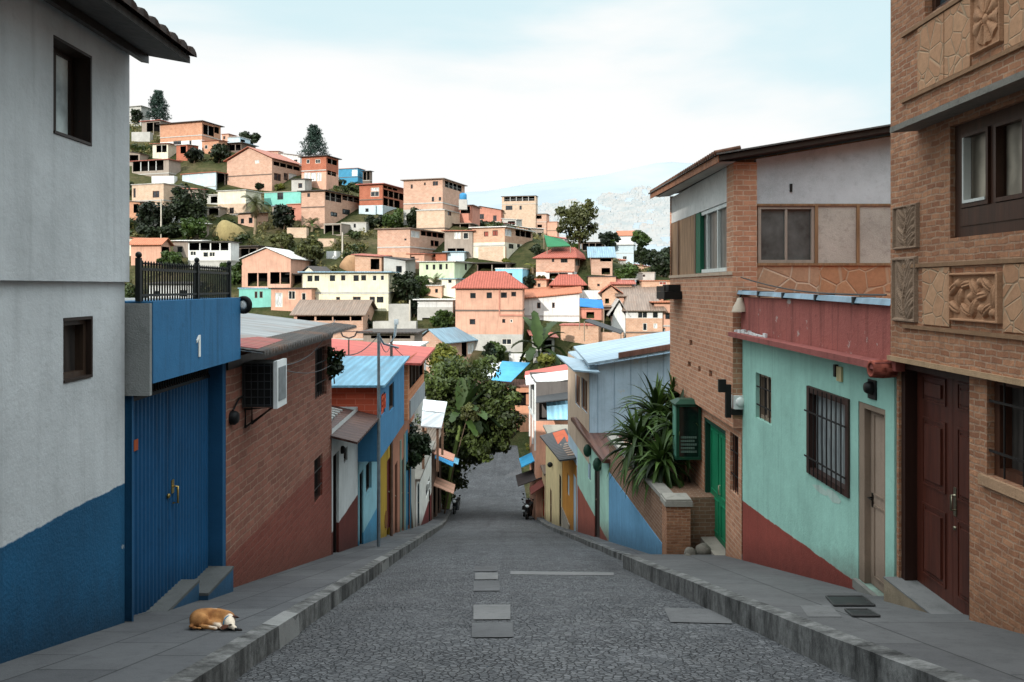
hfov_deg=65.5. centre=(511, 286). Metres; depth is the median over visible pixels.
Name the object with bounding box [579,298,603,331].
tarpaulin
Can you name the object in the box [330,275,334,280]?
window
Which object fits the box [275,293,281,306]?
window
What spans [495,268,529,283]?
hill house
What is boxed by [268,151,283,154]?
hill house
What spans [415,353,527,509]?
tree
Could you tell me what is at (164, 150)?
hill house
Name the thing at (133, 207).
hill house
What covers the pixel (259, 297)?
hill house
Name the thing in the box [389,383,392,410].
window
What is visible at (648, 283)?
hill house
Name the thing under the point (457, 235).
window
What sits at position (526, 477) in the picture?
terraced house
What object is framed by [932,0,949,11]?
window
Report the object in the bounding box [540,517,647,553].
pavement
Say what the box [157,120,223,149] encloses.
hill house
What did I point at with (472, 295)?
window
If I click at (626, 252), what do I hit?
hill house
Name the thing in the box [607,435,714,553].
garden wall
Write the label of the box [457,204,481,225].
hill house
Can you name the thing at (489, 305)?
hill house
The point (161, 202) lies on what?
utility pole
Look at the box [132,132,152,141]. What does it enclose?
retaining wall
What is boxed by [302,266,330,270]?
hill house
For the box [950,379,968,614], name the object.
door
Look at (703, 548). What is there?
rubble
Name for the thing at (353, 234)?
scrub
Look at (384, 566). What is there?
kerb block
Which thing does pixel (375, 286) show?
hill house
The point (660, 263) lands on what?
tree
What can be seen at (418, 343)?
hill house
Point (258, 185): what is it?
bush
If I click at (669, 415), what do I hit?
yucca plant
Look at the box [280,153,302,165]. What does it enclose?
hill house
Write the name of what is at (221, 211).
hill house
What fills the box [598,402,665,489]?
yucca plant
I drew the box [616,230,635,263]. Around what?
hill house
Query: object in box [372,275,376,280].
window
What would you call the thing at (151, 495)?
door
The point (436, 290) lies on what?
hill house
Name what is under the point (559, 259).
hill house
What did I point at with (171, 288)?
hill house
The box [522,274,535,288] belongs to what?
bush
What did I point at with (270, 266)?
hill house
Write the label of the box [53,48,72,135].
window
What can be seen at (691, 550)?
rubble
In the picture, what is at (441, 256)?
hill house
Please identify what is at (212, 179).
hill house
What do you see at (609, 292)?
hill house
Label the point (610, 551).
kerb
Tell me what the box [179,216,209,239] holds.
tree
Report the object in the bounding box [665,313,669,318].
window
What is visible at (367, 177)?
hill house
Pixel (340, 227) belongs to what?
hill house
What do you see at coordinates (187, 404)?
door
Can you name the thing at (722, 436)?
door
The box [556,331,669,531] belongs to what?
terraced house
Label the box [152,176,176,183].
retaining wall
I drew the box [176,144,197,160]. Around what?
hill house
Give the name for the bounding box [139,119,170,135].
hill house
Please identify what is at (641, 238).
tree
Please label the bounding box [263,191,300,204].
hill house
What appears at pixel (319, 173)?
window
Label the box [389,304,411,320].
retaining wall
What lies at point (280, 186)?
bush
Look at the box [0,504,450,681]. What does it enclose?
pavement
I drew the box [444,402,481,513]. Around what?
tree
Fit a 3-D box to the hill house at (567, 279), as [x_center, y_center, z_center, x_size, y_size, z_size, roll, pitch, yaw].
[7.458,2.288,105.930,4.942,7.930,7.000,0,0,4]
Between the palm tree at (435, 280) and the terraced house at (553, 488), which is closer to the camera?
the terraced house at (553, 488)
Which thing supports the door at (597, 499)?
in the terraced house at (593, 506)
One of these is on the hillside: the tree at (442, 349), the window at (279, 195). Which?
the tree at (442, 349)
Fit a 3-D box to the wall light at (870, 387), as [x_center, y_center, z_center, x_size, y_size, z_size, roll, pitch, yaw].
[4.469,1.284,9.971,0.098,0.240,0.220,0,0,0]
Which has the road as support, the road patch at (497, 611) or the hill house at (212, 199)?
the road patch at (497, 611)
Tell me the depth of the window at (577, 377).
33.46 m
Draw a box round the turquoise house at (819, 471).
[728,290,914,595]
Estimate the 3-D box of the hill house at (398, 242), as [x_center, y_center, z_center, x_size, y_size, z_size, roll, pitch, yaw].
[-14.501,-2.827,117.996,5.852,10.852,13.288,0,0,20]
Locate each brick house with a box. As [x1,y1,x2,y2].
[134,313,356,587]
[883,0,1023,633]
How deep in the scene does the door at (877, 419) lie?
10.05 m
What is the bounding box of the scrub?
[125,143,669,297]
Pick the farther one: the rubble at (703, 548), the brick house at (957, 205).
the rubble at (703, 548)
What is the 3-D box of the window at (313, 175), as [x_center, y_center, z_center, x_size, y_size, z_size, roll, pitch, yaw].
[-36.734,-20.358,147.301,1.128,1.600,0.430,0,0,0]
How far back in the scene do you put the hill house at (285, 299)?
99.54 m
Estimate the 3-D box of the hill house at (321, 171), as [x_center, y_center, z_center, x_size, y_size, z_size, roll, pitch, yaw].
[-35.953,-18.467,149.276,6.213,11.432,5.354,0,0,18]
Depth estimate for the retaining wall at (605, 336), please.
94.89 m
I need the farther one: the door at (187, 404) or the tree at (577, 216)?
the tree at (577, 216)
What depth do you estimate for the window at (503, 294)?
92.98 m
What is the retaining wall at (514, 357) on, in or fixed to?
on the hillside
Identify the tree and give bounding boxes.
[135,201,173,228]
[144,90,171,120]
[162,183,208,224]
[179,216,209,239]
[240,193,270,233]
[296,124,329,155]
[302,217,319,231]
[381,208,403,227]
[390,271,421,301]
[406,206,420,227]
[406,421,431,527]
[414,275,430,296]
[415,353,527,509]
[424,342,464,435]
[428,273,442,284]
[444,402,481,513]
[489,341,505,359]
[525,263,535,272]
[554,198,599,250]
[598,231,621,246]
[613,263,638,278]
[631,229,651,255]
[634,246,656,265]
[650,249,669,276]
[661,246,669,253]
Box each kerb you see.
[163,504,452,681]
[536,517,625,559]
[623,554,980,681]
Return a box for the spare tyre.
[239,296,251,313]
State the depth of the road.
9.19 m
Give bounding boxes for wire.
[287,320,334,372]
[345,335,378,355]
[740,277,886,295]
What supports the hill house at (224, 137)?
on the hillside
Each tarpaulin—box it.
[544,235,570,253]
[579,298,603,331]
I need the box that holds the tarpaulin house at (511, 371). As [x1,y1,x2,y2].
[474,361,529,431]
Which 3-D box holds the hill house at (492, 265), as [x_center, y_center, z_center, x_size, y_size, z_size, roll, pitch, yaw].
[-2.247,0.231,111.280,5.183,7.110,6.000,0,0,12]
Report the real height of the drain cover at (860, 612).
0.148 m
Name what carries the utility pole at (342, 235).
on the hillside
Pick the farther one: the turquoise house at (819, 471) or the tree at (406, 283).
the tree at (406, 283)
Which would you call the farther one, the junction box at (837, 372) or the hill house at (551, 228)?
the hill house at (551, 228)
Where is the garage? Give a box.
[125,252,240,621]
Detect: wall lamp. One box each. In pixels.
[229,395,243,424]
[731,290,752,312]
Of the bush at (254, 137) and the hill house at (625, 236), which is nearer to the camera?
the bush at (254, 137)
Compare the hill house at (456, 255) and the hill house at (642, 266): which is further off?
the hill house at (642, 266)
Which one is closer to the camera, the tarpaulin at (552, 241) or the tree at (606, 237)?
the tarpaulin at (552, 241)
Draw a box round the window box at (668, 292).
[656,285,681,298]
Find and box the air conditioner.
[242,358,286,427]
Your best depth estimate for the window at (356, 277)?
100.29 m
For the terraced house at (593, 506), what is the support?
on the hillside
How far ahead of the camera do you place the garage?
9.52 m
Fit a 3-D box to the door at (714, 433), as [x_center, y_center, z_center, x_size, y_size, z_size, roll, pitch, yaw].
[4.639,4.432,18.187,0.102,2.556,0.942,0,0,0]
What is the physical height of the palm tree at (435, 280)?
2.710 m
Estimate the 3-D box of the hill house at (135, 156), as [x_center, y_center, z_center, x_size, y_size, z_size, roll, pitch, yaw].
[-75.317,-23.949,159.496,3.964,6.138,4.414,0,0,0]
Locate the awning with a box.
[584,319,622,340]
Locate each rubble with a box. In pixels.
[684,547,696,554]
[695,543,710,554]
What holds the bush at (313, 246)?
on the hillside
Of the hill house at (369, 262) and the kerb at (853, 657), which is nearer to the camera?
the kerb at (853, 657)
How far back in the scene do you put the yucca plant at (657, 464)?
19.37 m
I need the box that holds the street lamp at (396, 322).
[390,319,398,535]
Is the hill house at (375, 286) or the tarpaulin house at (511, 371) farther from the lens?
the hill house at (375, 286)
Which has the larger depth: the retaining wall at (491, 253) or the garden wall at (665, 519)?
the retaining wall at (491, 253)
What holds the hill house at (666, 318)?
on the hillside
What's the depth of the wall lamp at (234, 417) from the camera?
11.21 m
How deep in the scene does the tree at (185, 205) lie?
125.34 m
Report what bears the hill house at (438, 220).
on the hillside
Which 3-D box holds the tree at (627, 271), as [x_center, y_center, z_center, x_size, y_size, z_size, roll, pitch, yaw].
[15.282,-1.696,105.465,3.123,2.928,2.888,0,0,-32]
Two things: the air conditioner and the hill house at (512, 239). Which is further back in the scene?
the hill house at (512, 239)
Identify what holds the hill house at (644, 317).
on the hillside
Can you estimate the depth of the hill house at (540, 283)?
104.56 m
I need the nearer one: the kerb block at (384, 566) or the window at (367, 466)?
the kerb block at (384, 566)
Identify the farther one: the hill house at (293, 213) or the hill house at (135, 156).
the hill house at (135, 156)
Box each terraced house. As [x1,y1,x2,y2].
[330,405,380,553]
[332,339,434,533]
[332,356,409,545]
[380,445,389,537]
[415,441,434,526]
[416,425,458,519]
[516,452,545,519]
[524,364,567,518]
[540,428,576,530]
[543,425,567,525]
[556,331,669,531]
[571,417,621,540]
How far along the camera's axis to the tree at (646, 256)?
258.43 m
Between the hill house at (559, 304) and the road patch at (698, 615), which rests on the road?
the road patch at (698, 615)
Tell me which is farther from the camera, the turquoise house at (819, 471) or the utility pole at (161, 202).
the utility pole at (161, 202)
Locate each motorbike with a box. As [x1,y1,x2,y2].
[452,495,460,513]
[521,498,533,519]
[522,493,531,516]
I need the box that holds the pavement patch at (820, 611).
[800,605,841,616]
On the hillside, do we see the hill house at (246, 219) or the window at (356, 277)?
the hill house at (246, 219)
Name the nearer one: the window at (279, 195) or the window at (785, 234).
the window at (785, 234)
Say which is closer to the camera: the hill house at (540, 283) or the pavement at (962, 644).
the pavement at (962, 644)
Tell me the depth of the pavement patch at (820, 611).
8.43 m
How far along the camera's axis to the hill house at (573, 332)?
94.48 m
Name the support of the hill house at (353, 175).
on the hillside
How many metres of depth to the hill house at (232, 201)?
132.87 m
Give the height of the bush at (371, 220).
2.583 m
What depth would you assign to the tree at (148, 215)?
124.80 m
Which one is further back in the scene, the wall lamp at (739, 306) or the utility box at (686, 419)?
the utility box at (686, 419)
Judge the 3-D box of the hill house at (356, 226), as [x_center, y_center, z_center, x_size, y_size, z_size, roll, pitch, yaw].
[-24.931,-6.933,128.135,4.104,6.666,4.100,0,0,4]
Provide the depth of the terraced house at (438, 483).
49.22 m
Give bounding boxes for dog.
[189,608,241,630]
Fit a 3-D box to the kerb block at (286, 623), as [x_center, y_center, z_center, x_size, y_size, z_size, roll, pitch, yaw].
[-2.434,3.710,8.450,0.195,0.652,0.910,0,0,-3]
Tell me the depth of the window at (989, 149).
7.44 m
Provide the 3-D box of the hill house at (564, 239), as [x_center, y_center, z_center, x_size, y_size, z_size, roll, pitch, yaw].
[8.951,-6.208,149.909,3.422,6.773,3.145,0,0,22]
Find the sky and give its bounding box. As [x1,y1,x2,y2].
[130,0,890,191]
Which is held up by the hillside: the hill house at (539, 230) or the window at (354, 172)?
the hill house at (539, 230)
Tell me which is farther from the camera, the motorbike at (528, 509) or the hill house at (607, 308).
the hill house at (607, 308)
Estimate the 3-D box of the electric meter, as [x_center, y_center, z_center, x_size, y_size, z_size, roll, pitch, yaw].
[4.415,2.197,15.630,0.700,0.750,0.280,0,0,0]
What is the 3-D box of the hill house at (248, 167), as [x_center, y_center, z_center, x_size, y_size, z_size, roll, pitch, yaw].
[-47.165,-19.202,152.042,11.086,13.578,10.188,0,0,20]
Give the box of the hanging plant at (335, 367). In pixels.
[324,346,345,383]
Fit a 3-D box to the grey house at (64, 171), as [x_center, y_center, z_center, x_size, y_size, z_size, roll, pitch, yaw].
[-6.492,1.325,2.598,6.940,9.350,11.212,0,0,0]
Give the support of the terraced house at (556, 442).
on the hillside
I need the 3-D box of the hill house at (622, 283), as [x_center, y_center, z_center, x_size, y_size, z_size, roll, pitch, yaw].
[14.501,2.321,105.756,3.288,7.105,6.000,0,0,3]
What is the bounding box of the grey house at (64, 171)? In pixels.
[0,0,196,663]
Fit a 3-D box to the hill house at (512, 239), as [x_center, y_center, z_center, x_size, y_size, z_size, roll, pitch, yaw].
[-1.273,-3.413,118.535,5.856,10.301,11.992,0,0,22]
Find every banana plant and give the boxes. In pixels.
[444,377,499,508]
[511,311,567,368]
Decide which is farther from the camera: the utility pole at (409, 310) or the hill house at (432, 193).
the hill house at (432, 193)
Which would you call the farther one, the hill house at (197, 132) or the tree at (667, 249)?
the tree at (667, 249)
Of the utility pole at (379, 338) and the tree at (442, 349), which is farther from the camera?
the tree at (442, 349)
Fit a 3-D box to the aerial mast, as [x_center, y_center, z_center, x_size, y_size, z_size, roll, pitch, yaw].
[-6.150,2.724,30.000,1.800,2.551,0.070,0,0,0]
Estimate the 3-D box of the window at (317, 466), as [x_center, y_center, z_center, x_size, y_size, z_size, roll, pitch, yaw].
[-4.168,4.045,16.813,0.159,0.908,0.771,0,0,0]
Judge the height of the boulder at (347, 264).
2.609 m
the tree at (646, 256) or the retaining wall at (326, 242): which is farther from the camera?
the tree at (646, 256)
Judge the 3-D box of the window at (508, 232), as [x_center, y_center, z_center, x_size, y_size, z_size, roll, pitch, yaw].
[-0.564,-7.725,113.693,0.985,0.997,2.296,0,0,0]
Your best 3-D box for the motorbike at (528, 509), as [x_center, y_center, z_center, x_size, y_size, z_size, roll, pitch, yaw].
[1.082,13.991,50.554,0.834,1.346,1.930,0,0,12]
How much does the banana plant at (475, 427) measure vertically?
8.821 m
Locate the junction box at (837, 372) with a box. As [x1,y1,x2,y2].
[833,364,842,381]
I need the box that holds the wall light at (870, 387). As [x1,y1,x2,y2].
[863,379,876,399]
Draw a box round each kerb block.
[262,611,299,648]
[373,556,388,571]
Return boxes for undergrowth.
[125,121,669,366]
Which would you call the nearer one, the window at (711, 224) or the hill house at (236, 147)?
the window at (711, 224)
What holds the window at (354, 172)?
in the hill house at (353, 175)
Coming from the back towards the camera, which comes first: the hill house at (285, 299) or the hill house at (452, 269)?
the hill house at (452, 269)
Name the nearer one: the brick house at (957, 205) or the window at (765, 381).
the brick house at (957, 205)
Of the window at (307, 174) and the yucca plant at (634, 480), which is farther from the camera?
the window at (307, 174)
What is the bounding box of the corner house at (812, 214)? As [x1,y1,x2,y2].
[648,124,890,559]
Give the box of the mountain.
[465,162,693,265]
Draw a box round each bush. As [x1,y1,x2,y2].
[130,109,143,122]
[135,223,181,237]
[156,250,182,268]
[183,147,203,162]
[208,143,231,162]
[219,262,241,283]
[239,131,260,143]
[254,182,263,189]
[268,232,296,249]
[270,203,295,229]
[274,183,285,190]
[294,236,323,265]
[364,214,382,227]
[367,315,372,328]
[409,296,418,316]
[429,309,454,327]
[481,342,496,360]
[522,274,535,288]
[529,243,544,255]
[535,352,555,367]
[537,275,545,278]
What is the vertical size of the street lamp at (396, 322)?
7.882 m
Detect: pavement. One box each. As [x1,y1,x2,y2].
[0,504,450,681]
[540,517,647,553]
[632,554,1023,681]
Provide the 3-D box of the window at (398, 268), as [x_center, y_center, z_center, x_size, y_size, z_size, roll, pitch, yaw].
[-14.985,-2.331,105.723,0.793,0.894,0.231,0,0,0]
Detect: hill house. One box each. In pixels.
[130,105,149,125]
[130,152,150,165]
[130,159,182,176]
[130,201,154,219]
[130,238,174,264]
[131,183,185,206]
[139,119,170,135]
[146,281,192,297]
[149,143,177,158]
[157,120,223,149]
[171,240,210,257]
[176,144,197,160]
[180,171,227,189]
[182,188,207,198]
[185,241,241,269]
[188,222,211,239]
[202,140,229,153]
[207,194,217,204]
[207,206,226,216]
[217,189,262,215]
[221,133,235,142]
[223,146,301,190]
[227,136,250,142]
[227,142,250,152]
[234,212,272,226]
[238,288,270,307]
[239,245,281,257]
[239,247,312,287]
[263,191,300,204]
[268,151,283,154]
[268,288,316,310]
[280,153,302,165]
[285,273,302,287]
[286,203,300,220]
[290,300,377,340]
[291,178,313,190]
[291,203,298,218]
[297,189,358,228]
[297,271,399,310]
[298,155,341,189]
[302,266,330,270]
[324,223,349,234]
[339,168,364,184]
[341,222,369,231]
[351,253,391,270]
[355,183,403,214]
[357,329,427,342]
[361,170,373,183]
[375,228,444,257]
[383,256,417,276]
[389,341,428,424]
[400,178,466,224]
[406,253,435,268]
[413,298,454,319]
[416,209,460,232]
[416,261,474,284]
[423,327,477,378]
[424,285,444,297]
[425,252,449,260]
[439,278,464,297]
[441,230,475,257]
[442,251,467,260]
[451,271,527,351]
[452,223,478,226]
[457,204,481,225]
[468,226,535,257]
[473,262,515,270]
[479,206,503,221]
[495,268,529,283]
[501,195,537,227]
[501,218,522,225]
[510,225,530,229]
[524,285,581,321]
[527,330,558,362]
[529,228,543,235]
[533,247,585,276]
[533,279,551,287]
[536,214,550,234]
[545,271,573,278]
[547,221,558,236]
[549,274,586,289]
[551,236,568,241]
[559,323,600,343]
[580,308,601,319]
[581,242,604,251]
[586,247,615,275]
[587,276,616,289]
[598,284,622,304]
[603,305,616,320]
[606,298,629,336]
[610,278,635,286]
[614,285,655,302]
[615,245,634,263]
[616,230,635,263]
[617,258,625,264]
[621,294,666,337]
[634,264,649,269]
[635,272,655,279]
[637,280,669,286]
[649,301,669,330]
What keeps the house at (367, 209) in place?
on the hillside
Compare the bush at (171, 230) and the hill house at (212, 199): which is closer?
the bush at (171, 230)
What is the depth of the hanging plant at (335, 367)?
17.80 m
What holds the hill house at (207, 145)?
on the hillside
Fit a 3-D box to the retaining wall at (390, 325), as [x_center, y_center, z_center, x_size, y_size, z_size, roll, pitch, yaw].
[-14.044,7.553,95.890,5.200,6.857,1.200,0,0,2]
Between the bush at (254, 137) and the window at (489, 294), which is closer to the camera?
the window at (489, 294)
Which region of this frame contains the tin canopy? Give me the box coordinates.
[421,399,446,471]
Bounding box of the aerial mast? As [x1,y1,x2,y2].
[341,331,372,354]
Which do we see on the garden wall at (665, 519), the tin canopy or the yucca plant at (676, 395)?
the yucca plant at (676, 395)
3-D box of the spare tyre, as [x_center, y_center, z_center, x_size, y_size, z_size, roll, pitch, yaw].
[-3.739,0.252,11.100,0.250,0.250,0.070,0,0,17]
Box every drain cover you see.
[825,595,875,605]
[844,608,880,616]
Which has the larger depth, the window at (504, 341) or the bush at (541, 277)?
the bush at (541, 277)
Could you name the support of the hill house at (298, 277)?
on the hillside
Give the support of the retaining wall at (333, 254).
on the hillside
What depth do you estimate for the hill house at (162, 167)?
153.15 m
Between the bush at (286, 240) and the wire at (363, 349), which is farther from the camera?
the bush at (286, 240)
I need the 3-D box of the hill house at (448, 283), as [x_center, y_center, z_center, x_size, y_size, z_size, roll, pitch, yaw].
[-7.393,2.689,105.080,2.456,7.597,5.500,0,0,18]
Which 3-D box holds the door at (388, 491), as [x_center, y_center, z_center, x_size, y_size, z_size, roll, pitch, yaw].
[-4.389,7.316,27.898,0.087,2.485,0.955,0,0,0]
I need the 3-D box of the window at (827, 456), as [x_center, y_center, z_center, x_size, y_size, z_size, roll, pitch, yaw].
[4.532,2.166,11.401,0.164,1.321,1.498,0,0,0]
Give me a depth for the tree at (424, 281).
102.56 m
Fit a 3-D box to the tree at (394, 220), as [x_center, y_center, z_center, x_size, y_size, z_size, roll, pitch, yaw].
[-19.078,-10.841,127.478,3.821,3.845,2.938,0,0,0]
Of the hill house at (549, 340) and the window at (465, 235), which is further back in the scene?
the window at (465, 235)
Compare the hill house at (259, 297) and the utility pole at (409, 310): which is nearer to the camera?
the utility pole at (409, 310)
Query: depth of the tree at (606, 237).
258.99 m
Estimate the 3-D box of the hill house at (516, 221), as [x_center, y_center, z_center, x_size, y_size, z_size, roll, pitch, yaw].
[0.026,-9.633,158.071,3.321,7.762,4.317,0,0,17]
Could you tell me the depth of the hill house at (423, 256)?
111.16 m
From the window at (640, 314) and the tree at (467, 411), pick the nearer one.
the tree at (467, 411)
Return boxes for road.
[234,445,857,681]
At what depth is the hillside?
113.97 m
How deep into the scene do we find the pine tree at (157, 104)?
258.42 m
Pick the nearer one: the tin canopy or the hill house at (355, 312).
the tin canopy
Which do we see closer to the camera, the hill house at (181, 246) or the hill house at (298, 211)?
the hill house at (181, 246)
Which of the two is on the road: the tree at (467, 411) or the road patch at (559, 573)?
the road patch at (559, 573)
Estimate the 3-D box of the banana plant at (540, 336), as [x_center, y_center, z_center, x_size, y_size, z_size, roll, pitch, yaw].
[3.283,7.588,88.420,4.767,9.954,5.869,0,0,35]
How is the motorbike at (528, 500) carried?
on the road
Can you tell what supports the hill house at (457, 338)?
on the hillside
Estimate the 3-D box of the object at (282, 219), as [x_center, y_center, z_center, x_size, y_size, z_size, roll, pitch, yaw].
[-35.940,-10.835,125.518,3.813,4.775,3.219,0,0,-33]
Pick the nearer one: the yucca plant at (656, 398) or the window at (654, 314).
the yucca plant at (656, 398)
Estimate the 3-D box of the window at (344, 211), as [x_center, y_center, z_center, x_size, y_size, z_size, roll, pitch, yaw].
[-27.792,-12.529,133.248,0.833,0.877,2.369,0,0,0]
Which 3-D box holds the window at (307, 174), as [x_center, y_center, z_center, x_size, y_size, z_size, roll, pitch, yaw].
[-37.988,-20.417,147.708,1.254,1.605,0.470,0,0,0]
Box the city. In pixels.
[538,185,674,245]
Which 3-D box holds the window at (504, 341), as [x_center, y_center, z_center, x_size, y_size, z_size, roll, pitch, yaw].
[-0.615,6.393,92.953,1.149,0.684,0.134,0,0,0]
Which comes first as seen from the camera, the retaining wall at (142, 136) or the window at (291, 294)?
the window at (291, 294)
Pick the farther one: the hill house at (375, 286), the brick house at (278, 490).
the hill house at (375, 286)
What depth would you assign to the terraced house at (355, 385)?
22.96 m
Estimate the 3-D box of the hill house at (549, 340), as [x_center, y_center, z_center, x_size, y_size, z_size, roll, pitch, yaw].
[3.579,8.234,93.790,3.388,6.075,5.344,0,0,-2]
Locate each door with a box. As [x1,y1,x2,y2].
[134,391,170,614]
[168,378,207,590]
[387,460,389,528]
[417,486,418,524]
[551,491,551,521]
[595,471,599,537]
[710,425,719,541]
[720,432,724,547]
[867,411,883,592]
[917,372,952,605]
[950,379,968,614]
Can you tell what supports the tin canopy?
on the terraced house at (422, 496)
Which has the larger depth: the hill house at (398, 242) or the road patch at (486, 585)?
the hill house at (398, 242)
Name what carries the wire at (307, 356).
attached to the brick house at (278, 490)
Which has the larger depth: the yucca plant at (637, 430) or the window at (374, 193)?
the window at (374, 193)
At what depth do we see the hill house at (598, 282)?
103.74 m
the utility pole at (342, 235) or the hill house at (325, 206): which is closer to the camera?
the utility pole at (342, 235)
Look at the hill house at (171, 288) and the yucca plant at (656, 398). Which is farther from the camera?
the hill house at (171, 288)
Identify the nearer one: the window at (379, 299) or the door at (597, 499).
the door at (597, 499)
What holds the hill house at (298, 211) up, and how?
on the hillside
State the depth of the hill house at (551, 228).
260.38 m
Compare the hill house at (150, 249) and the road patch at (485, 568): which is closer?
the road patch at (485, 568)
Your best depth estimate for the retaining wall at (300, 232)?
122.87 m
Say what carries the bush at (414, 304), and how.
on the hillside
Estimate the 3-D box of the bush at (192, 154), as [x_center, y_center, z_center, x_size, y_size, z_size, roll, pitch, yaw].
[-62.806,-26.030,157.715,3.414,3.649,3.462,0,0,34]
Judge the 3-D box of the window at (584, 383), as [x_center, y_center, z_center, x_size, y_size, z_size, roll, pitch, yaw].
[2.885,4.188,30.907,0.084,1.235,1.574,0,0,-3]
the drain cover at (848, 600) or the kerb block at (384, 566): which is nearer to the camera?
the drain cover at (848, 600)
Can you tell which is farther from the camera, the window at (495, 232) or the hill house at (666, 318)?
the window at (495, 232)
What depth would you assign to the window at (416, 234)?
112.96 m
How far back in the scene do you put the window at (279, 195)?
137.30 m
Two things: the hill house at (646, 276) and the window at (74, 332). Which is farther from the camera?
the hill house at (646, 276)
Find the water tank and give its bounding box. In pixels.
[459,193,466,209]
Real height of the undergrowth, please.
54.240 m
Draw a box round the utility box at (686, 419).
[670,398,700,459]
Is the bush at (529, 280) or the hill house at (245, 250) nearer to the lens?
the bush at (529, 280)
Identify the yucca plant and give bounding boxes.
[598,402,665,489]
[613,371,677,458]
[614,438,670,497]
[628,419,695,505]
[642,387,697,480]
[645,369,679,421]
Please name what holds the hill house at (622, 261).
on the hillside
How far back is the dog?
7.72 m
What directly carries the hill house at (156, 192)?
on the hillside
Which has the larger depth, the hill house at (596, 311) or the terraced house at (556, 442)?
the hill house at (596, 311)
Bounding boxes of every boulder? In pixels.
[211,221,242,240]
[341,258,354,270]
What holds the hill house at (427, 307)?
on the hillside
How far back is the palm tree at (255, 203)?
124.94 m
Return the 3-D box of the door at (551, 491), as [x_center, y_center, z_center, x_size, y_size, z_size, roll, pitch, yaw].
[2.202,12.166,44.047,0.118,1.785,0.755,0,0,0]
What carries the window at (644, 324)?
in the hill house at (644, 317)
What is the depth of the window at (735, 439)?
16.35 m
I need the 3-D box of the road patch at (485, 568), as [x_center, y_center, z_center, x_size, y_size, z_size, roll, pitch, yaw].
[-0.556,5.876,16.612,0.518,0.317,1.175,0,0,0]
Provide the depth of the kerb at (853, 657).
7.59 m
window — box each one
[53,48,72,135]
[63,316,85,378]
[133,188,135,197]
[153,191,158,197]
[209,252,214,256]
[274,173,280,180]
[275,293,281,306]
[277,193,282,199]
[288,291,294,298]
[304,172,309,178]
[311,172,315,180]
[314,456,321,502]
[315,346,325,398]
[317,172,320,180]
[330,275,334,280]
[342,209,349,214]
[352,170,356,175]
[354,275,358,280]
[366,462,368,491]
[371,191,378,196]
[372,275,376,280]
[377,297,382,302]
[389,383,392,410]
[396,266,401,272]
[411,230,419,237]
[454,232,460,238]
[463,233,467,238]
[468,342,474,353]
[470,293,475,297]
[487,292,491,297]
[493,230,497,235]
[501,292,506,297]
[502,339,511,344]
[505,229,511,236]
[576,374,579,406]
[582,377,586,411]
[638,312,646,317]
[643,323,646,330]
[652,312,657,317]
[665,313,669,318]
[696,203,726,272]
[731,434,737,494]
[756,374,770,422]
[757,206,813,262]
[804,386,849,497]
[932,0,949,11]
[955,102,1023,237]
[978,381,1023,502]
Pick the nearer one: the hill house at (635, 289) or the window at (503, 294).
the window at (503, 294)
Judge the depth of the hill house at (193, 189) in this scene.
137.30 m
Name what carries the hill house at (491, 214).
on the hillside
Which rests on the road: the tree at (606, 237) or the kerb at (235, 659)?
the kerb at (235, 659)
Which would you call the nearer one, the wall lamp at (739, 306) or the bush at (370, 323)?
the wall lamp at (739, 306)
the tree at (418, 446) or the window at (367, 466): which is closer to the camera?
the window at (367, 466)
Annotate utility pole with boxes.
[155,199,166,237]
[336,232,348,257]
[377,334,398,546]
[409,300,410,320]
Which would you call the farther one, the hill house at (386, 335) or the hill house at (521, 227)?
the hill house at (521, 227)
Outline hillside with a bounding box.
[125,126,669,503]
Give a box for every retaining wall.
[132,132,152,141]
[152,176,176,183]
[287,228,308,237]
[318,239,335,246]
[326,251,340,258]
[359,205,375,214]
[373,321,417,328]
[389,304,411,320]
[478,247,506,261]
[509,353,525,361]
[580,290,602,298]
[599,332,623,341]
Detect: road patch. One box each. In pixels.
[472,622,512,636]
[473,581,499,590]
[473,604,509,618]
[474,566,496,570]
[475,573,497,578]
[510,571,613,574]
[664,607,731,622]
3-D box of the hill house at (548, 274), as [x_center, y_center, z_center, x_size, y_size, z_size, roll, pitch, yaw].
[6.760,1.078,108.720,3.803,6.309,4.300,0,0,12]
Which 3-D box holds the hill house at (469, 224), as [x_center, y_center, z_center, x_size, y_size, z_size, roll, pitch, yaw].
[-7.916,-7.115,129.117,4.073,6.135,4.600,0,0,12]
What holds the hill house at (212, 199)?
on the hillside
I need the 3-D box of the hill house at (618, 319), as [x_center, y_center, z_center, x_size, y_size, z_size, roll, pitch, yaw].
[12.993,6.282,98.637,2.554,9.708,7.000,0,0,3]
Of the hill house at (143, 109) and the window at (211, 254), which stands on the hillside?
the hill house at (143, 109)
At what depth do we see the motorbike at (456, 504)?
54.54 m
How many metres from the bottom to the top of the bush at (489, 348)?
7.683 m
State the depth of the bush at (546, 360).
86.52 m
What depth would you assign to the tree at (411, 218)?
126.52 m
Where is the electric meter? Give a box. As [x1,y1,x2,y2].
[718,379,743,417]
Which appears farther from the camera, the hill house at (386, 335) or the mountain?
the mountain
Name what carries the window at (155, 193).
in the hill house at (156, 192)
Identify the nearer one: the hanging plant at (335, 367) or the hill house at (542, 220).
the hanging plant at (335, 367)

